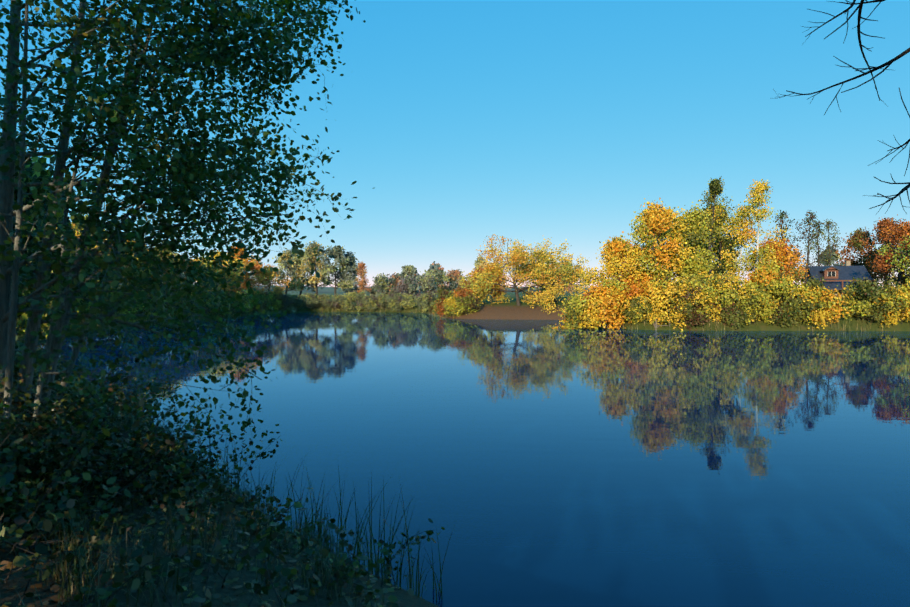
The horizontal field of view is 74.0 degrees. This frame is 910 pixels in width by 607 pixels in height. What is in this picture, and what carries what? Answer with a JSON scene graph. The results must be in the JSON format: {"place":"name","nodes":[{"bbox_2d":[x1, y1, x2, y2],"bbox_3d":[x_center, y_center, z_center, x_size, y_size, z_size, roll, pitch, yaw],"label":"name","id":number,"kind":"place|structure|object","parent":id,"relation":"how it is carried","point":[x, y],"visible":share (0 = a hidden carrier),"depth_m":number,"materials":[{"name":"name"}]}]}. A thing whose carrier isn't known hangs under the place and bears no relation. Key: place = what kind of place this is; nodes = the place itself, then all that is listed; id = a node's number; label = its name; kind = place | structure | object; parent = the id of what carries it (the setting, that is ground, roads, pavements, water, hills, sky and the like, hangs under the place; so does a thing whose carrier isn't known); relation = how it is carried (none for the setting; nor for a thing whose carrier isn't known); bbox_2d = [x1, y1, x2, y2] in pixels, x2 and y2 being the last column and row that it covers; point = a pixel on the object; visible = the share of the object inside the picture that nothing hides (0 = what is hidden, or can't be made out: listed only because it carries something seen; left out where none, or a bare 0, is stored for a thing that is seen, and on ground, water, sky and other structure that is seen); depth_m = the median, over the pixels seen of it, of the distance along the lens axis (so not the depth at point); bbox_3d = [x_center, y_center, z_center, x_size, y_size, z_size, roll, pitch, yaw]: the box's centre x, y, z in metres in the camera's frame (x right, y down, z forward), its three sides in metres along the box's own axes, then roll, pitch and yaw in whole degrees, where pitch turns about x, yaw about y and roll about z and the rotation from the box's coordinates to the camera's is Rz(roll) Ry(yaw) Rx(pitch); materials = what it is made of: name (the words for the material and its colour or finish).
{"place":"outdoors","nodes":[
{"label":"outdoors","id":0,"kind":"place"},
{"bbox_2d":[0,284,909,606],"bbox_3d":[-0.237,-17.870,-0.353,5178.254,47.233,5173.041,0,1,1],"label":"ground","id":1,"kind":"structure","parent":0,"point":[510,310],"depth_m":5.67,"materials":[{"name":"green plant"}]},
{"bbox_2d":[10,179,55,345],"bbox_3d":[-9.398,-0.383,10.818,4.430,5.195,4.023,1,1,42],"label":"tree","id":2,"kind":"object","parent":1,"relation":"on","point":[20,269],"visible":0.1,"depth_m":11.73,"materials":[{"name":"green plant"}]},
{"bbox_2d":[0,133,74,340],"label":"tree","id":3,"kind":"object","parent":1,"relation":"on","point":[16,338],"visible":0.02,"depth_m":20.11,"materials":[{"name":"green plant"}]},
{"bbox_2d":[10,134,143,344],"bbox_3d":[-11.033,-0.963,14.776,5.745,6.646,5.540,0,1,-10],"label":"tree","id":4,"kind":"object","parent":1,"relation":"on","point":[49,174],"visible":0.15,"depth_m":15.16,"materials":[{"name":"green plant"}]},
{"bbox_2d":[111,239,153,293],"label":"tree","id":5,"kind":"object","parent":1,"relation":"on","point":[137,264],"visible":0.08,"depth_m":65.48,"materials":[{"name":"green plant"}]},
{"bbox_2d":[142,243,194,288],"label":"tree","id":6,"kind":"object","parent":1,"relation":"on","point":[169,251],"visible":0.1,"depth_m":74.71,"materials":[{"name":"green plant"}]},
{"bbox_2d":[0,0,373,485],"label":"alder tree","id":7,"kind":"object","parent":1,"relation":"on","point":[187,169],"visible":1,"depth_m":6.79,"materials":[{"name":"green plant"}]},
{"bbox_2d":[182,253,226,291],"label":"tree","id":8,"kind":"object","parent":1,"relation":"on","point":[200,265],"visible":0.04,"depth_m":85.67,"materials":[{"name":"green plant"}]},
{"bbox_2d":[204,288,232,311],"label":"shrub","id":9,"kind":"object","parent":1,"relation":"on","point":[226,295],"visible":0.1,"depth_m":86.55,"materials":[{"name":"green plant"}]},
{"bbox_2d":[0,331,444,606],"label":"bush","id":10,"kind":"object","parent":1,"relation":"on","point":[43,469],"visible":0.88,"depth_m":5.56,"materials":[{"name":"green plant"}]},
{"bbox_2d":[213,261,242,295],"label":"tree","id":11,"kind":"object","parent":1,"relation":"on","point":[234,274],"visible":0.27,"depth_m":95.26,"materials":[{"name":"green plant"}]},
{"bbox_2d":[225,291,254,315],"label":"shrub","id":12,"kind":"object","parent":1,"relation":"on","point":[246,306],"visible":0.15,"depth_m":90.76,"materials":[{"name":"green plant"}]},
{"bbox_2d":[225,255,255,293],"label":"tree","id":13,"kind":"object","parent":1,"relation":"on","point":[241,268],"visible":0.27,"depth_m":100.45,"materials":[{"name":"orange plant"}]},
{"bbox_2d":[238,257,269,293],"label":"tree","id":14,"kind":"object","parent":1,"relation":"on","point":[257,279],"visible":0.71,"depth_m":106.01,"materials":[{"name":"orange plant"}]},
{"bbox_2d":[243,292,265,312],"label":"shrub","id":15,"kind":"object","parent":1,"relation":"on","point":[256,296],"visible":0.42,"depth_m":98.16,"materials":[{"name":"green plant"}]},
{"bbox_2d":[259,290,281,309],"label":"shrub","id":16,"kind":"object","parent":1,"relation":"on","point":[273,296],"visible":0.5,"depth_m":106.76,"materials":[{"name":"green plant"}]},
{"bbox_2d":[254,264,293,296],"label":"tree","id":17,"kind":"object","parent":1,"relation":"on","point":[277,289],"visible":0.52,"depth_m":110.21,"materials":[{"name":"green plant"}]},
{"bbox_2d":[272,293,297,312],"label":"shrub","id":18,"kind":"object","parent":1,"relation":"on","point":[286,303],"visible":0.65,"depth_m":110.31,"materials":[{"name":"green plant"}]},
{"bbox_2d":[272,248,307,293],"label":"tree","id":19,"kind":"object","parent":1,"relation":"on","point":[283,264],"visible":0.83,"depth_m":118.76,"materials":[{"name":"green plant"}]},
{"bbox_2d":[289,294,311,310],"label":"shrub","id":20,"kind":"object","parent":1,"relation":"on","point":[299,301],"visible":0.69,"depth_m":114.27,"materials":[{"name":"green plant"}]},
{"bbox_2d":[285,248,329,294],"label":"tree","id":21,"kind":"object","parent":1,"relation":"on","point":[313,260],"visible":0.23,"depth_m":122.82,"materials":[{"name":"green plant"}]},
{"bbox_2d":[301,292,320,309],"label":"shrub","id":22,"kind":"object","parent":1,"relation":"on","point":[310,297],"visible":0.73,"depth_m":116.17,"materials":[{"name":"green plant"}]},
{"bbox_2d":[296,241,336,294],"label":"tree","id":23,"kind":"object","parent":1,"relation":"on","point":[306,266],"visible":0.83,"depth_m":119.99,"materials":[{"name":"green plant"}]},
{"bbox_2d":[315,294,332,308],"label":"shrub","id":24,"kind":"object","parent":1,"relation":"on","point":[322,302],"visible":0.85,"depth_m":116.58,"materials":[{"name":"green plant"}]},
{"bbox_2d":[197,431,453,600],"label":"reeds","id":25,"kind":"object","parent":1,"relation":"on","point":[410,575],"visible":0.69,"depth_m":6.82,"materials":[{"name":"green plant"}]},
{"bbox_2d":[320,245,354,296],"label":"tree","id":26,"kind":"object","parent":1,"relation":"on","point":[337,252],"visible":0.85,"depth_m":121.60,"materials":[{"name":"green plant"}]},
{"bbox_2d":[327,293,350,309],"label":"shrub","id":27,"kind":"object","parent":1,"relation":"on","point":[339,301],"visible":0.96,"depth_m":116.13,"materials":[{"name":"green plant"}]},
{"bbox_2d":[333,249,368,302],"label":"tree","id":28,"kind":"object","parent":1,"relation":"on","point":[351,269],"visible":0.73,"depth_m":123.28,"materials":[{"name":"green plant"}]},
{"bbox_2d":[344,290,366,310],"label":"shrub","id":29,"kind":"object","parent":1,"relation":"on","point":[354,296],"visible":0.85,"depth_m":116.38,"materials":[{"name":"green plant"}]},
{"bbox_2d":[355,262,370,292],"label":"tree","id":30,"kind":"object","parent":1,"relation":"on","point":[361,265],"visible":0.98,"depth_m":120.85,"materials":[{"name":"orange plant"}]},
{"bbox_2d":[355,294,377,311],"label":"shrub","id":31,"kind":"object","parent":1,"relation":"on","point":[367,301],"visible":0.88,"depth_m":115.23,"materials":[{"name":"green plant"}]},
{"bbox_2d":[365,273,390,300],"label":"tree","id":32,"kind":"object","parent":1,"relation":"on","point":[380,281],"visible":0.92,"depth_m":123.08,"materials":[{"name":"green plant"}]},
{"bbox_2d":[373,292,392,310],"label":"shrub","id":33,"kind":"object","parent":1,"relation":"on","point":[382,300],"visible":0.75,"depth_m":115.52,"materials":[{"name":"green plant"}]},
{"bbox_2d":[382,272,402,296],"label":"tree","id":34,"kind":"object","parent":1,"relation":"on","point":[394,279],"visible":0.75,"depth_m":125.20,"materials":[{"name":"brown plant"}]},
{"bbox_2d":[387,292,407,311],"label":"shrub","id":35,"kind":"object","parent":1,"relation":"on","point":[397,300],"visible":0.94,"depth_m":113.52,"materials":[{"name":"green plant"}]},
{"bbox_2d":[392,274,420,298],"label":"tree","id":36,"kind":"object","parent":1,"relation":"on","point":[409,284],"visible":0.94,"depth_m":121.39,"materials":[{"name":"green plant"}]},
{"bbox_2d":[397,265,420,294],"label":"tree","id":37,"kind":"object","parent":1,"relation":"on","point":[411,270],"visible":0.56,"depth_m":186.87,"materials":[{"name":"green plant"}]},
{"bbox_2d":[402,293,419,309],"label":"shrub","id":38,"kind":"object","parent":1,"relation":"on","point":[410,300],"visible":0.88,"depth_m":113.39,"materials":[{"name":"green plant"}]},
{"bbox_2d":[415,291,436,312],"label":"shrub","id":39,"kind":"object","parent":1,"relation":"on","point":[427,298],"visible":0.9,"depth_m":109.80,"materials":[{"name":"green plant"}]},
{"bbox_2d":[417,271,439,296],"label":"tree","id":40,"kind":"object","parent":1,"relation":"on","point":[428,281],"visible":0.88,"depth_m":123.25,"materials":[{"name":"green plant"}]},
{"bbox_2d":[429,268,450,295],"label":"tree","id":41,"kind":"object","parent":1,"relation":"on","point":[439,275],"visible":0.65,"depth_m":133.99,"materials":[{"name":"green plant"}]},
{"bbox_2d":[432,287,454,315],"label":"shrub","id":42,"kind":"object","parent":1,"relation":"on","point":[445,294],"visible":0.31,"depth_m":87.02,"materials":[{"name":"green plant"}]},
{"bbox_2d":[433,295,453,316],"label":"shrub","id":43,"kind":"object","parent":1,"relation":"on","point":[440,306],"visible":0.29,"depth_m":86.41,"materials":[{"name":"orange plant"}]},
{"bbox_2d":[441,294,463,317],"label":"shrub","id":44,"kind":"object","parent":1,"relation":"on","point":[449,305],"visible":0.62,"depth_m":84.43,"materials":[{"name":"yellow plant"}]},
{"bbox_2d":[444,269,466,292],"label":"tree","id":45,"kind":"object","parent":1,"relation":"on","point":[453,283],"visible":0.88,"depth_m":138.95,"materials":[{"name":"orange plant"}]},
{"bbox_2d":[451,286,478,309],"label":"shrub","id":46,"kind":"object","parent":1,"relation":"on","point":[460,291],"visible":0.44,"depth_m":85.60,"materials":[{"name":"orange plant"}]},
{"bbox_2d":[451,291,480,316],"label":"shrub","id":47,"kind":"object","parent":1,"relation":"on","point":[467,303],"visible":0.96,"depth_m":82.96,"materials":[{"name":"green plant"}]},
{"bbox_2d":[460,267,489,298],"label":"tree","id":48,"kind":"object","parent":1,"relation":"on","point":[476,270],"visible":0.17,"depth_m":92.01,"materials":[{"name":"yellow plant"}]},
{"bbox_2d":[43,307,909,339],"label":"reeds","id":49,"kind":"object","parent":1,"relation":"on","point":[415,310],"depth_m":55.93,"materials":[{"name":"green plant"}]},
{"bbox_2d":[469,256,487,280],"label":"tree","id":50,"kind":"object","parent":1,"relation":"on","point":[477,263],"visible":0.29,"depth_m":192.23,"materials":[{"name":"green plant"}]},
{"bbox_2d":[475,262,507,302],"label":"tree","id":51,"kind":"object","parent":1,"relation":"on","point":[497,280],"visible":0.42,"depth_m":89.04,"materials":[{"name":"yellow plant"}]},
{"bbox_2d":[455,234,582,307],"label":"tree","id":52,"kind":"object","parent":1,"relation":"on","point":[519,256],"visible":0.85,"depth_m":85.48,"materials":[{"name":"yellow plant"}]},
{"bbox_2d":[511,239,595,313],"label":"tree","id":53,"kind":"object","parent":1,"relation":"on","point":[567,279],"visible":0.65,"depth_m":86.39,"materials":[{"name":"yellow plant"}]},
{"bbox_2d":[550,293,602,328],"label":"bush","id":54,"kind":"object","parent":1,"relation":"on","point":[571,318],"visible":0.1,"depth_m":59.31,"materials":[{"name":"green plant"}]},
{"bbox_2d":[559,293,606,328],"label":"bush","id":55,"kind":"object","parent":1,"relation":"on","point":[576,306],"visible":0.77,"depth_m":57.69,"materials":[{"name":"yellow plant"}]},
{"bbox_2d":[572,281,631,329],"bbox_3d":[14.160,0.826,57.631,5.038,6.510,5.425,1,1,37],"label":"shrub","id":56,"kind":"object","parent":1,"relation":"on","point":[606,302],"visible":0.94,"depth_m":57.05,"materials":[{"name":"yellow plant"}]},
{"bbox_2d":[577,235,651,328],"bbox_3d":[16.645,-2.099,59.828,7.824,9.485,6.068,0,1,-32],"label":"tree","id":57,"kind":"object","parent":1,"relation":"on","point":[614,250],"visible":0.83,"depth_m":58.78,"materials":[{"name":"yellow plant"}]},
{"bbox_2d":[619,299,645,323],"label":"shrub","id":58,"kind":"object","parent":1,"relation":"on","point":[633,306],"visible":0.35,"depth_m":57.71,"materials":[{"name":"green plant"}]},
{"bbox_2d":[619,268,653,301],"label":"bush","id":59,"kind":"object","parent":1,"relation":"on","point":[635,287],"visible":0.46,"depth_m":58.80,"materials":[{"name":"orange plant"}]},
{"bbox_2d":[622,295,665,326],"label":"shrub","id":60,"kind":"object","parent":1,"relation":"on","point":[642,303],"visible":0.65,"depth_m":56.79,"materials":[{"name":"yellow plant"}]},
{"bbox_2d":[622,198,693,283],"bbox_3d":[19.223,-4.579,59.866,7.004,11.790,6.873,-1,1,-40],"label":"tree","id":61,"kind":"object","parent":1,"relation":"on","point":[652,218],"visible":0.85,"depth_m":58.64,"materials":[{"name":"yellow plant"}]},
{"bbox_2d":[645,305,679,326],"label":"shrub","id":62,"kind":"object","parent":1,"relation":"on","point":[665,320],"visible":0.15,"depth_m":56.34,"materials":[{"name":"yellow plant"}]},
{"bbox_2d":[638,204,696,281],"bbox_3d":[21.782,-4.599,62.030,6.651,11.146,6.994,1,1,35],"label":"tree","id":63,"kind":"object","parent":1,"relation":"on","point":[682,227],"visible":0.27,"depth_m":60.56,"materials":[{"name":"yellow plant"}]},
{"bbox_2d":[637,276,700,330],"bbox_3d":[19.925,-0.083,56.185,5.474,5.214,4.707,1,1,37],"label":"shrub","id":64,"kind":"object","parent":1,"relation":"on","point":[657,297],"visible":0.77,"depth_m":55.20,"materials":[{"name":"yellow plant"}]},
{"bbox_2d":[648,275,716,330],"bbox_3d":[21.064,-0.065,56.206,5.418,5.238,4.709,1,1,38],"label":"shrub","id":65,"kind":"object","parent":1,"relation":"on","point":[699,320],"visible":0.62,"depth_m":55.23,"materials":[{"name":"yellow plant"}]},
{"bbox_2d":[662,202,718,275],"bbox_3d":[23.854,-4.902,62.867,6.582,11.026,7.123,1,1,34],"label":"tree","id":66,"kind":"object","parent":1,"relation":"on","point":[696,226],"visible":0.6,"depth_m":61.41,"materials":[{"name":"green plant"}]},
{"bbox_2d":[664,274,721,323],"bbox_3d":[22.330,-0.328,56.617,5.108,4.934,6.747,0,1,32],"label":"shrub","id":67,"kind":"object","parent":1,"relation":"on","point":[696,296],"visible":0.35,"depth_m":55.13,"materials":[{"name":"yellow plant"}]},
{"bbox_2d":[672,251,714,282],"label":"bush","id":68,"kind":"object","parent":1,"relation":"on","point":[699,266],"visible":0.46,"depth_m":58.70,"materials":[{"name":"yellow plant"}]},
{"bbox_2d":[683,285,722,323],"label":"shrub","id":69,"kind":"object","parent":1,"relation":"on","point":[700,310],"visible":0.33,"depth_m":55.73,"materials":[{"name":"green plant"}]},
{"bbox_2d":[684,176,734,278],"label":"mistletoe tree","id":70,"kind":"object","parent":1,"relation":"on","point":[716,189],"visible":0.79,"depth_m":65.30,"materials":[{"name":"green plant"}]},
{"bbox_2d":[697,293,734,321],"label":"shrub","id":71,"kind":"object","parent":1,"relation":"on","point":[718,317],"visible":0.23,"depth_m":56.27,"materials":[{"name":"yellow plant"}]},
{"bbox_2d":[693,198,749,297],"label":"tree","id":72,"kind":"object","parent":1,"relation":"on","point":[721,244],"visible":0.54,"depth_m":66.76,"materials":[{"name":"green plant"}]},
{"bbox_2d":[690,270,761,322],"bbox_3d":[25.090,-0.624,56.624,6.883,5.500,6.123,0,1,-1],"label":"shrub","id":73,"kind":"object","parent":1,"relation":"on","point":[720,285],"visible":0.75,"depth_m":55.40,"materials":[{"name":"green plant"}]},
{"bbox_2d":[716,302,750,328],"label":"shrub","id":74,"kind":"object","parent":1,"relation":"on","point":[734,316],"visible":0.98,"depth_m":55.22,"materials":[{"name":"green plant"}]},
{"bbox_2d":[717,202,764,280],"bbox_3d":[28.961,-4.710,60.744,3.958,11.125,4.176,0,1,-21],"label":"birch","id":75,"kind":"object","parent":1,"relation":"on","point":[741,213],"visible":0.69,"depth_m":60.66,"materials":[{"name":"yellow plant"}]},
{"bbox_2d":[728,298,764,324],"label":"shrub","id":76,"kind":"object","parent":1,"relation":"on","point":[752,316],"visible":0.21,"depth_m":55.87,"materials":[{"name":"green plant"}]},
{"bbox_2d":[727,280,779,324],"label":"shrub","id":77,"kind":"object","parent":1,"relation":"on","point":[757,295],"visible":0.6,"depth_m":55.22,"materials":[{"name":"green plant"}]},
{"bbox_2d":[730,179,790,275],"bbox_3d":[29.480,-5.452,58.392,4.997,13.346,5.036,0,1,14],"label":"birch","id":78,"kind":"object","parent":1,"relation":"on","point":[757,201],"visible":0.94,"depth_m":58.37,"materials":[{"name":"yellow plant"}]},
{"bbox_2d":[740,258,788,295],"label":"tree","id":79,"kind":"object","parent":1,"relation":"on","point":[769,271],"visible":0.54,"depth_m":56.96,"materials":[{"name":"yellow plant"}]},
{"bbox_2d":[748,295,785,320],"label":"shrub","id":80,"kind":"object","parent":1,"relation":"on","point":[775,302],"visible":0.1,"depth_m":55.93,"materials":[{"name":"yellow plant"}]},
{"bbox_2d":[741,234,813,282],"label":"tree","id":81,"kind":"object","parent":1,"relation":"on","point":[782,252],"visible":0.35,"depth_m":60.81,"materials":[{"name":"orange plant"}]},
{"bbox_2d":[755,275,804,323],"bbox_3d":[29.867,-0.259,56.203,4.641,5.063,5.366,-1,1,-37],"label":"shrub","id":82,"kind":"object","parent":1,"relation":"on","point":[778,289],"visible":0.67,"depth_m":55.21,"materials":[{"name":"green plant"}]},
{"bbox_2d":[762,302,803,327],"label":"shrub","id":83,"kind":"object","parent":1,"relation":"on","point":[781,318],"visible":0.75,"depth_m":55.15,"materials":[{"name":"green plant"}]},
{"bbox_2d":[773,210,801,270],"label":"tree","id":84,"kind":"object","parent":1,"relation":"on","point":[781,215],"visible":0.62,"depth_m":72.71,"materials":[{"name":"green plant"}]},
{"bbox_2d":[773,264,825,322],"bbox_3d":[31.509,-0.903,56.817,6.555,5.759,5.633,0,1,1],"label":"shrub","id":85,"kind":"object","parent":1,"relation":"on","point":[812,282],"visible":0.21,"depth_m":55.63,"materials":[{"name":"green plant"}]},
{"bbox_2d":[780,281,839,326],"bbox_3d":[32.929,0.066,56.200,5.462,4.466,4.580,1,1,42],"label":"shrub","id":86,"kind":"object","parent":1,"relation":"on","point":[810,303],"visible":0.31,"depth_m":55.13,"materials":[{"name":"yellow plant"}]},
{"bbox_2d":[790,210,830,282],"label":"tree","id":87,"kind":"object","parent":1,"relation":"on","point":[811,217],"visible":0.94,"depth_m":75.11,"materials":[{"name":"green plant"}]},
{"bbox_2d":[804,220,837,267],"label":"tree","id":88,"kind":"object","parent":1,"relation":"on","point":[817,230],"visible":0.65,"depth_m":78.93,"materials":[{"name":"green plant"}]},
{"bbox_2d":[796,284,848,328],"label":"shrub","id":89,"kind":"object","parent":1,"relation":"on","point":[828,294],"visible":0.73,"depth_m":54.52,"materials":[{"name":"yellow plant"}]},
{"bbox_2d":[814,218,842,265],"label":"tree","id":90,"kind":"object","parent":1,"relation":"on","point":[828,224],"visible":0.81,"depth_m":87.00,"materials":[{"name":"green plant"}]},
{"bbox_2d":[817,245,844,265],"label":"tree","id":91,"kind":"object","parent":1,"relation":"on","point":[834,255],"visible":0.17,"depth_m":120.73,"materials":[{"name":"green plant"}]},
{"bbox_2d":[800,260,876,296],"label":"cabin","id":92,"kind":"object","parent":1,"relation":"on","point":[835,276],"visible":0.44,"depth_m":72.75,"materials":[{"name":"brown wood"}]},
{"bbox_2d":[774,0,909,213],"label":"bare tree","id":93,"kind":"object","parent":1,"relation":"on","point":[889,62],"visible":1,"depth_m":5.13,"materials":[{"name":"black plant"}]},
{"bbox_2d":[835,227,881,279],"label":"tree","id":94,"kind":"object","parent":1,"relation":"on","point":[854,242],"visible":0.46,"depth_m":83.66,"materials":[{"name":"brown plant"}]},
{"bbox_2d":[839,280,895,320],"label":"shrub","id":95,"kind":"object","parent":1,"relation":"on","point":[854,310],"visible":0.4,"depth_m":55.08,"materials":[{"name":"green plant"}]},
{"bbox_2d":[837,275,909,327],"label":"shrub","id":96,"kind":"object","parent":1,"relation":"on","point":[871,293],"visible":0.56,"depth_m":54.52,"materials":[{"name":"green plant"}]},
{"bbox_2d":[857,214,909,285],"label":"tree","id":97,"kind":"object","parent":1,"relation":"on","point":[887,222],"visible":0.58,"depth_m":78.77,"materials":[{"name":"orange plant"}]},
{"bbox_2d":[866,219,909,286],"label":"tree","id":98,"kind":"object","parent":1,"relation":"on","point":[882,266],"visible":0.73,"depth_m":72.16,"materials":[{"name":"orange plant"}]},
{"bbox_2d":[870,285,907,327],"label":"shrub","id":99,"kind":"object","parent":1,"relation":"on","point":[893,319],"visible":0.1,"depth_m":54.79,"materials":[{"name":"yellow plant"}]},
{"bbox_2d":[874,235,909,285],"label":"tree","id":100,"kind":"object","parent":1,"relation":"on","point":[884,250],"visible":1,"depth_m":62.59,"materials":[{"name":"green plant"}]},
{"bbox_2d":[877,281,909,323],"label":"shrub","id":101,"kind":"object","parent":1,"relation":"on","point":[902,291],"visible":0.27,"depth_m":54.23,"materials":[{"name":"yellow plant"}]},
{"bbox_2d":[883,291,909,321],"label":"shrub","id":102,"kind":"object","parent":1,"relation":"on","point":[906,314],"visible":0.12,"depth_m":54.96,"materials":[{"name":"yellow plant"}]},
{"bbox_2d":[0,0,909,286],"label":"sky","id":103,"kind":"structure","parent":0,"point":[467,122],"materials":[{"name":"blue"}]},
{"bbox_2d":[37,312,909,606],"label":"lake water","id":104,"kind":"structure","parent":0,"point":[539,462],"depth_m":12.78,"materials":[{"name":"blue liquid"}]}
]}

